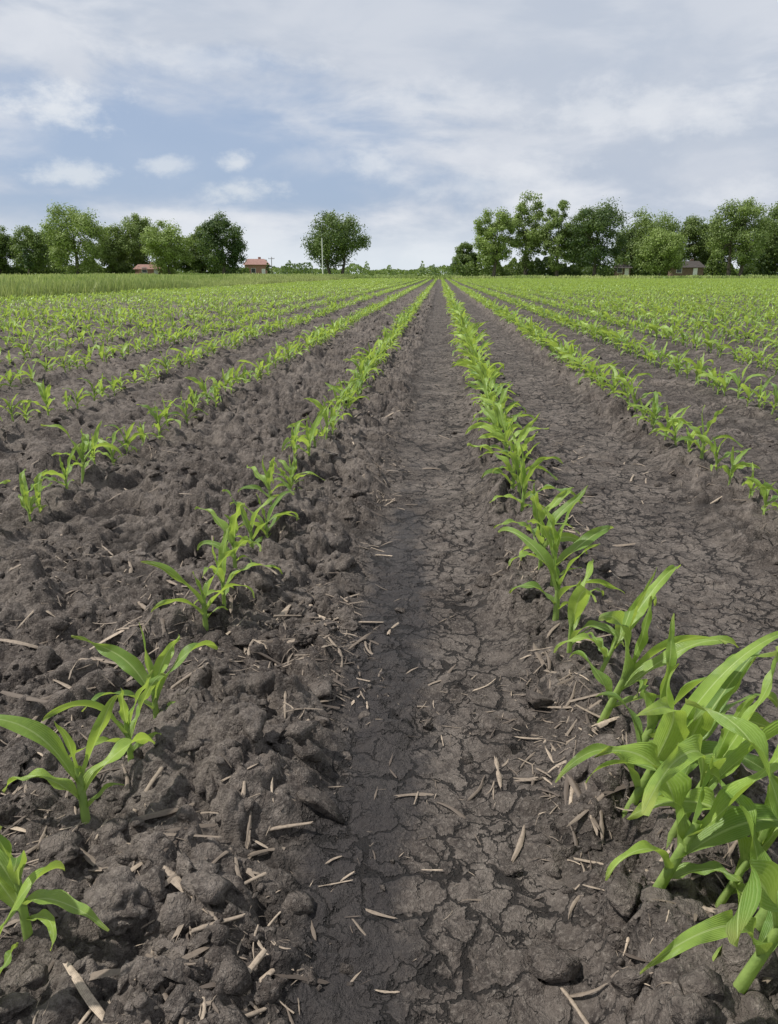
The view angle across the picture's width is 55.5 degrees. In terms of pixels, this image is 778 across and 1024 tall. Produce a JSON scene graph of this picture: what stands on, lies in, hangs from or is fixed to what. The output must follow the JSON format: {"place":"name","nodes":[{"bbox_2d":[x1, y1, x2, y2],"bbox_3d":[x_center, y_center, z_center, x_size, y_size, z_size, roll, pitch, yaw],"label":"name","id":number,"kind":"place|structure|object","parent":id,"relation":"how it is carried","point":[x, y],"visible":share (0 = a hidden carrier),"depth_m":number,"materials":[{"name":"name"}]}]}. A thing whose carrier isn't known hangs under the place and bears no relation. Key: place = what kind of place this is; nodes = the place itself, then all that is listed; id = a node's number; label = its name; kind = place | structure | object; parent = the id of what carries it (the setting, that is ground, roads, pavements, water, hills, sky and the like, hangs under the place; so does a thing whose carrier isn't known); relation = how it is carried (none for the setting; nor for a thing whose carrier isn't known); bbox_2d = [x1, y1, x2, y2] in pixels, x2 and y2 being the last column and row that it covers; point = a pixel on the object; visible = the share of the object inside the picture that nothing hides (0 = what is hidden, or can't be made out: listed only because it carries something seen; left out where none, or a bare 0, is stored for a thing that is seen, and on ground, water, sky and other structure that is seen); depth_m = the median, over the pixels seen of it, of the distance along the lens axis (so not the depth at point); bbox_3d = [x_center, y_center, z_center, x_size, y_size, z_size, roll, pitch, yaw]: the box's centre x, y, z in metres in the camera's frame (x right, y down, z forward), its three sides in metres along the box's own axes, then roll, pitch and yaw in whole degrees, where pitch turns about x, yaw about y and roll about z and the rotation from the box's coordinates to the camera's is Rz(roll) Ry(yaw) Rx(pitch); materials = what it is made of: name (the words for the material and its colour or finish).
{"place":"outdoors","nodes":[
{"label":"outdoors","id":0,"kind":"place"},
{"bbox_2d":[0,274,777,1023],"bbox_3d":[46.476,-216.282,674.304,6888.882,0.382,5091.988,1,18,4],"label":"ground","id":1,"kind":"structure","parent":0,"point":[432,944],"depth_m":1.55,"materials":[{"name":"soil"}]},
{"bbox_2d":[0,225,16,274],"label":"deciduous tree","id":2,"kind":"object","parent":1,"relation":"on","point":[5,244],"visible":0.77,"depth_m":186.91,"materials":[{"name":"green plant"}]},
{"bbox_2d":[18,247,34,273],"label":"tree","id":3,"kind":"object","parent":1,"relation":"on","point":[25,256],"visible":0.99,"depth_m":167.97,"materials":[{"name":"green plant"}]},
{"bbox_2d":[9,225,50,274],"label":"deciduous tree","id":4,"kind":"object","parent":1,"relation":"on","point":[33,242],"visible":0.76,"depth_m":182.90,"materials":[{"name":"green plant"}]},
{"bbox_2d":[0,826,64,972],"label":"corn plant","id":5,"kind":"object","parent":1,"relation":"on","point":[29,881],"visible":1,"depth_m":0.75,"materials":[{"name":"green plant"}]},
{"bbox_2d":[0,834,108,950],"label":"corn plant","id":6,"kind":"object","parent":1,"relation":"on","point":[11,869],"visible":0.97,"depth_m":0.81,"materials":[{"name":"green plant"}]},
{"bbox_2d":[38,227,73,268],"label":"deciduous tree","id":7,"kind":"object","parent":1,"relation":"on","point":[50,265],"visible":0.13,"depth_m":198.87,"materials":[{"name":"green plant"}]},
{"bbox_2d":[38,200,111,273],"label":"deciduous tree","id":8,"kind":"object","parent":1,"relation":"on","point":[65,238],"visible":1,"depth_m":175.76,"materials":[{"name":"green plant"}]},
{"bbox_2d":[0,695,154,823],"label":"corn plant","id":9,"kind":"object","parent":1,"relation":"on","point":[46,737],"visible":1,"depth_m":0.97,"materials":[{"name":"green plant"}]},
{"bbox_2d":[42,669,165,760],"bbox_3d":[-0.403,0.323,1.110,0.194,0.173,0.076,-16,24,-40],"label":"corn plant","id":10,"kind":"object","parent":1,"relation":"on","point":[127,728],"visible":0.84,"depth_m":1.10,"materials":[{"name":"green plant"}]},
{"bbox_2d":[95,223,133,273],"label":"deciduous tree","id":11,"kind":"object","parent":1,"relation":"on","point":[119,249],"visible":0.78,"depth_m":186.71,"materials":[{"name":"green plant"}]},
{"bbox_2d":[0,260,249,274],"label":"hedgerow","id":12,"kind":"object","parent":1,"relation":"on","point":[45,270],"visible":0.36,"depth_m":189.34,"materials":[{"name":"green plant"}]},
{"bbox_2d":[116,233,147,269],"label":"deciduous tree","id":13,"kind":"object","parent":1,"relation":"on","point":[128,265],"visible":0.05,"depth_m":202.66,"materials":[{"name":"green plant"}]},
{"bbox_2d":[115,212,163,266],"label":"deciduous tree","id":14,"kind":"object","parent":1,"relation":"on","point":[133,231],"visible":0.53,"depth_m":190.82,"materials":[{"name":"green plant"}]},
{"bbox_2d":[71,623,217,719],"bbox_3d":[-0.408,0.274,1.263,0.228,0.208,0.135,-8,20,-24],"label":"corn plant","id":15,"kind":"object","parent":1,"relation":"on","point":[130,664],"visible":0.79,"depth_m":1.24,"materials":[{"name":"green plant"}]},
{"bbox_2d":[135,269,161,274],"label":"walls","id":16,"kind":"structure","parent":1,"relation":"on","point":[138,271],"depth_m":181.98,"materials":[{"name":"brick"}]},
{"bbox_2d":[133,264,159,268],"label":"roof","id":17,"kind":"structure","parent":16,"relation":"on","point":[138,266],"depth_m":182.67,"materials":[{"name":"tile"}]},
{"bbox_2d":[137,218,196,274],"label":"deciduous tree","id":18,"kind":"object","parent":1,"relation":"on","point":[169,245],"visible":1,"depth_m":176.94,"materials":[{"name":"green plant"}]},
{"bbox_2d":[174,241,193,272],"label":"deciduous tree","id":19,"kind":"object","parent":1,"relation":"on","point":[183,267],"visible":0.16,"depth_m":201.19,"materials":[{"name":"green plant"}]},
{"bbox_2d":[141,544,254,630],"bbox_3d":[-0.387,0.169,1.518,0.222,0.194,0.060,-3,18,-8],"label":"corn plant","id":20,"kind":"object","parent":1,"relation":"on","point":[171,572],"visible":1,"depth_m":1.51,"materials":[{"name":"green plant"}]},
{"bbox_2d":[184,226,218,272],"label":"deciduous tree","id":21,"kind":"object","parent":1,"relation":"on","point":[198,263],"visible":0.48,"depth_m":186.91,"materials":[{"name":"green plant"}]},
{"bbox_2d":[192,210,247,273],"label":"deciduous tree","id":22,"kind":"object","parent":1,"relation":"on","point":[234,244],"visible":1,"depth_m":172.04,"materials":[{"name":"green plant"}]},
{"bbox_2d":[194,503,261,568],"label":"corn plant","id":23,"kind":"object","parent":1,"relation":"on","point":[233,529],"visible":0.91,"depth_m":1.73,"materials":[{"name":"green plant"}]},
{"bbox_2d":[194,526,282,606],"bbox_3d":[-0.339,0.135,1.617,0.199,0.193,0.082,-15,23,-38],"label":"corn plant","id":24,"kind":"object","parent":1,"relation":"on","point":[220,573],"visible":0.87,"depth_m":1.62,"materials":[{"name":"green plant"}]},
{"bbox_2d":[244,265,266,273],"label":"walls","id":25,"kind":"structure","parent":1,"relation":"on","point":[259,268],"depth_m":202.12,"materials":[{"name":"brick"}]},
{"bbox_2d":[243,259,269,264],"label":"roof","id":26,"kind":"structure","parent":25,"relation":"on","point":[257,261],"depth_m":202.67,"materials":[{"name":"tile"}]},
{"bbox_2d":[222,489,299,548],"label":"corn plant","id":27,"kind":"object","parent":1,"relation":"on","point":[246,521],"visible":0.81,"depth_m":1.91,"materials":[{"name":"green plant"}]},
{"bbox_2d":[230,491,297,536],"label":"corn plant","id":28,"kind":"object","parent":1,"relation":"on","point":[270,510],"visible":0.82,"depth_m":2.06,"materials":[{"name":"green plant"}]},
{"bbox_2d":[265,263,271,273],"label":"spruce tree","id":29,"kind":"object","parent":1,"relation":"on","point":[267,269],"visible":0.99,"depth_m":189.68,"materials":[{"name":"green plant"}]},
{"bbox_2d":[321,238,322,273],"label":"utility pole","id":30,"kind":"object","parent":1,"relation":"on","point":[322,258],"visible":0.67,"depth_m":162.65,"materials":[{"name":"white paint"}]},
{"bbox_2d":[300,210,370,273],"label":"deciduous tree","id":31,"kind":"object","parent":1,"relation":"on","point":[342,232],"visible":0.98,"depth_m":166.40,"materials":[{"name":"green plant"}]},
{"bbox_2d":[266,260,450,275],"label":"hedgerow","id":32,"kind":"object","parent":1,"relation":"on","point":[368,272],"visible":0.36,"depth_m":221.48,"materials":[{"name":"green plant"}]},
{"bbox_2d":[0,304,777,1023],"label":"soil clods","id":33,"kind":"object","parent":1,"relation":"on","point":[118,900],"visible":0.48,"depth_m":0.91,"materials":[{"name":"brown soil"}]},
{"bbox_2d":[0,277,777,521],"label":"corn rows","id":34,"kind":"object","parent":1,"relation":"on","point":[481,370],"visible":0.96,"depth_m":7.61,"materials":[{"name":"green plant"}]},
{"bbox_2d":[0,316,777,1023],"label":"crop residue","id":35,"kind":"object","parent":1,"relation":"on","point":[86,994],"visible":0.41,"depth_m":1.08},
{"bbox_2d":[8,263,776,274],"bbox_3d":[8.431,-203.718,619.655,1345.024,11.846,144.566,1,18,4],"label":"distant treeline","id":36,"kind":"object","parent":1,"relation":"on","point":[444,269],"visible":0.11,"depth_m":599.35,"materials":[{"name":"green plant"}]},
{"bbox_2d":[452,241,478,275],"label":"deciduous tree","id":37,"kind":"object","parent":1,"relation":"on","point":[462,256],"visible":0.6,"depth_m":192.16,"materials":[{"name":"green plant"}]},
{"bbox_2d":[472,206,516,276],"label":"deciduous tree","id":38,"kind":"object","parent":1,"relation":"on","point":[487,243],"visible":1,"depth_m":177.44,"materials":[{"name":"green plant"}]},
{"bbox_2d":[506,190,551,274],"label":"deciduous tree","id":39,"kind":"object","parent":1,"relation":"on","point":[528,241],"visible":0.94,"depth_m":181.48,"materials":[{"name":"green plant"}]},
{"bbox_2d":[494,483,579,537],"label":"corn plant","id":40,"kind":"object","parent":1,"relation":"on","point":[557,499],"visible":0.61,"depth_m":1.99,"materials":[{"name":"green plant"}]},
{"bbox_2d":[519,485,587,569],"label":"corn plant","id":41,"kind":"object","parent":1,"relation":"on","point":[558,513],"visible":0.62,"depth_m":1.84,"materials":[{"name":"green plant"}]},
{"bbox_2d":[538,200,578,276],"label":"deciduous tree","id":42,"kind":"object","parent":1,"relation":"on","point":[553,247],"visible":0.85,"depth_m":176.67,"materials":[{"name":"green plant"}]},
{"bbox_2d":[508,500,613,586],"bbox_3d":[0.403,0.081,1.691,0.269,0.244,0.059,-4,18,-13],"label":"corn plant","id":43,"kind":"object","parent":1,"relation":"on","point":[587,538],"visible":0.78,"depth_m":1.68,"materials":[{"name":"green plant"}]},
{"bbox_2d":[498,527,623,620],"bbox_3d":[0.352,0.147,1.561,0.278,0.227,0.062,8,19,22],"label":"corn plant","id":44,"kind":"object","parent":1,"relation":"on","point":[540,551],"visible":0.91,"depth_m":1.56,"materials":[{"name":"green plant"}]},
{"bbox_2d":[559,235,591,268],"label":"deciduous tree","id":45,"kind":"object","parent":1,"relation":"on","point":[577,262],"visible":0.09,"depth_m":198.97,"materials":[{"name":"green plant"}]},
{"bbox_2d":[566,559,624,652],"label":"corn plant","id":46,"kind":"object","parent":1,"relation":"on","point":[579,598],"visible":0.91,"depth_m":1.41,"materials":[{"name":"green plant"}]},
{"bbox_2d":[563,197,632,275],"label":"deciduous tree","id":47,"kind":"object","parent":1,"relation":"on","point":[597,222],"visible":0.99,"depth_m":171.32,"materials":[{"name":"green plant"}]},
{"bbox_2d":[450,241,777,276],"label":"hedgerow","id":48,"kind":"object","parent":1,"relation":"on","point":[541,268],"visible":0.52,"depth_m":187.75,"materials":[{"name":"green plant"}]},
{"bbox_2d":[553,565,680,671],"bbox_3d":[0.391,0.196,1.307,0.147,0.244,0.325,13,22,35],"label":"corn plant","id":49,"kind":"object","parent":1,"relation":"on","point":[635,611],"visible":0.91,"depth_m":1.31,"materials":[{"name":"green plant"}]},
{"bbox_2d":[614,262,632,276],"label":"shed","id":50,"kind":"structure","parent":1,"relation":"on","point":[625,268],"depth_m":186.42,"materials":[{"name":"grey"}]},
{"bbox_2d":[610,222,645,268],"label":"deciduous tree","id":51,"kind":"object","parent":1,"relation":"on","point":[631,234],"visible":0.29,"depth_m":193.79,"materials":[{"name":"green plant"}]},
{"bbox_2d":[614,204,685,262],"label":"deciduous tree","id":52,"kind":"object","parent":1,"relation":"on","point":[645,224],"visible":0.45,"depth_m":189.66,"materials":[{"name":"green plant"}]},
{"bbox_2d":[570,596,738,722],"bbox_3d":[0.406,0.262,1.147,0.258,0.270,0.166,6,19,17],"label":"corn plant","id":53,"kind":"object","parent":1,"relation":"on","point":[633,671],"visible":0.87,"depth_m":1.18,"materials":[{"name":"green plant"}]},
{"bbox_2d":[632,226,688,275],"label":"deciduous tree","id":54,"kind":"object","parent":1,"relation":"on","point":[664,256],"visible":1,"depth_m":167.56,"materials":[{"name":"green plant"}]},
{"bbox_2d":[555,631,777,817],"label":"corn plant","id":55,"kind":"object","parent":1,"relation":"on","point":[672,730],"visible":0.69,"depth_m":0.97,"materials":[{"name":"green plant"}]},
{"bbox_2d":[585,646,777,848],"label":"corn plant","id":56,"kind":"object","parent":1,"relation":"on","point":[732,752],"visible":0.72,"depth_m":0.88,"materials":[{"name":"green plant"}]},
{"bbox_2d":[594,729,777,888],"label":"corn plant","id":57,"kind":"object","parent":1,"relation":"on","point":[719,824],"visible":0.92,"depth_m":0.84,"materials":[{"name":"green plant"}]},
{"bbox_2d":[667,259,704,275],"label":"farmhouse","id":58,"kind":"object","parent":1,"relation":"on","point":[692,267],"visible":0.7,"depth_m":181.36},
{"bbox_2d":[693,268,697,275],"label":"door","id":59,"kind":"structure","parent":58,"relation":"in","point":[695,270],"depth_m":180.81,"materials":[{"name":"white paint"}]},
{"bbox_2d":[596,613,776,765],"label":"corn plant","id":60,"kind":"object","parent":1,"relation":"on","point":[756,718],"visible":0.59,"depth_m":1.08,"materials":[{"name":"green plant"}]},
{"bbox_2d":[677,213,719,264],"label":"deciduous tree","id":61,"kind":"object","parent":1,"relation":"on","point":[694,227],"visible":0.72,"depth_m":190.65,"materials":[{"name":"green plant"}]},
{"bbox_2d":[627,774,777,960],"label":"corn plant","id":62,"kind":"object","parent":1,"relation":"on","point":[766,838],"visible":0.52,"depth_m":0.87,"materials":[{"name":"green plant"}]},
{"bbox_2d":[640,859,777,993],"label":"corn plant","id":63,"kind":"object","parent":1,"relation":"on","point":[761,889],"visible":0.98,"depth_m":0.65,"materials":[{"name":"green plant"}]},
{"bbox_2d":[699,224,735,274],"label":"deciduous tree","id":64,"kind":"object","parent":1,"relation":"on","point":[725,258],"visible":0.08,"depth_m":197.24,"materials":[{"name":"green plant"}]},
{"bbox_2d":[662,648,777,796],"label":"corn plant","id":65,"kind":"object","parent":1,"relation":"on","point":[704,724],"visible":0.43,"depth_m":1.00,"materials":[{"name":"green plant"}]},
{"bbox_2d":[685,698,777,931],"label":"corn plant","id":66,"kind":"object","parent":1,"relation":"on","point":[753,734],"visible":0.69,"depth_m":0.78,"materials":[{"name":"green plant"}]},
{"bbox_2d":[701,196,777,275],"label":"deciduous tree","id":67,"kind":"object","parent":1,"relation":"on","point":[740,228],"visible":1,"depth_m":176.21,"materials":[{"name":"green plant"}]},
{"bbox_2d":[751,201,777,273],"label":"deciduous tree","id":68,"kind":"object","parent":1,"relation":"on","point":[773,250],"visible":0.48,"depth_m":186.15,"materials":[{"name":"green plant"}]},
{"bbox_2d":[0,272,777,299],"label":"grass","id":69,"kind":"structure","parent":0,"point":[28,285],"depth_m":40.87,"materials":[{"name":"green plant"}]},
{"bbox_2d":[0,0,777,273],"label":"sky","id":70,"kind":"structure","parent":0,"point":[413,119],"materials":[{"name":"blue"}]}
]}

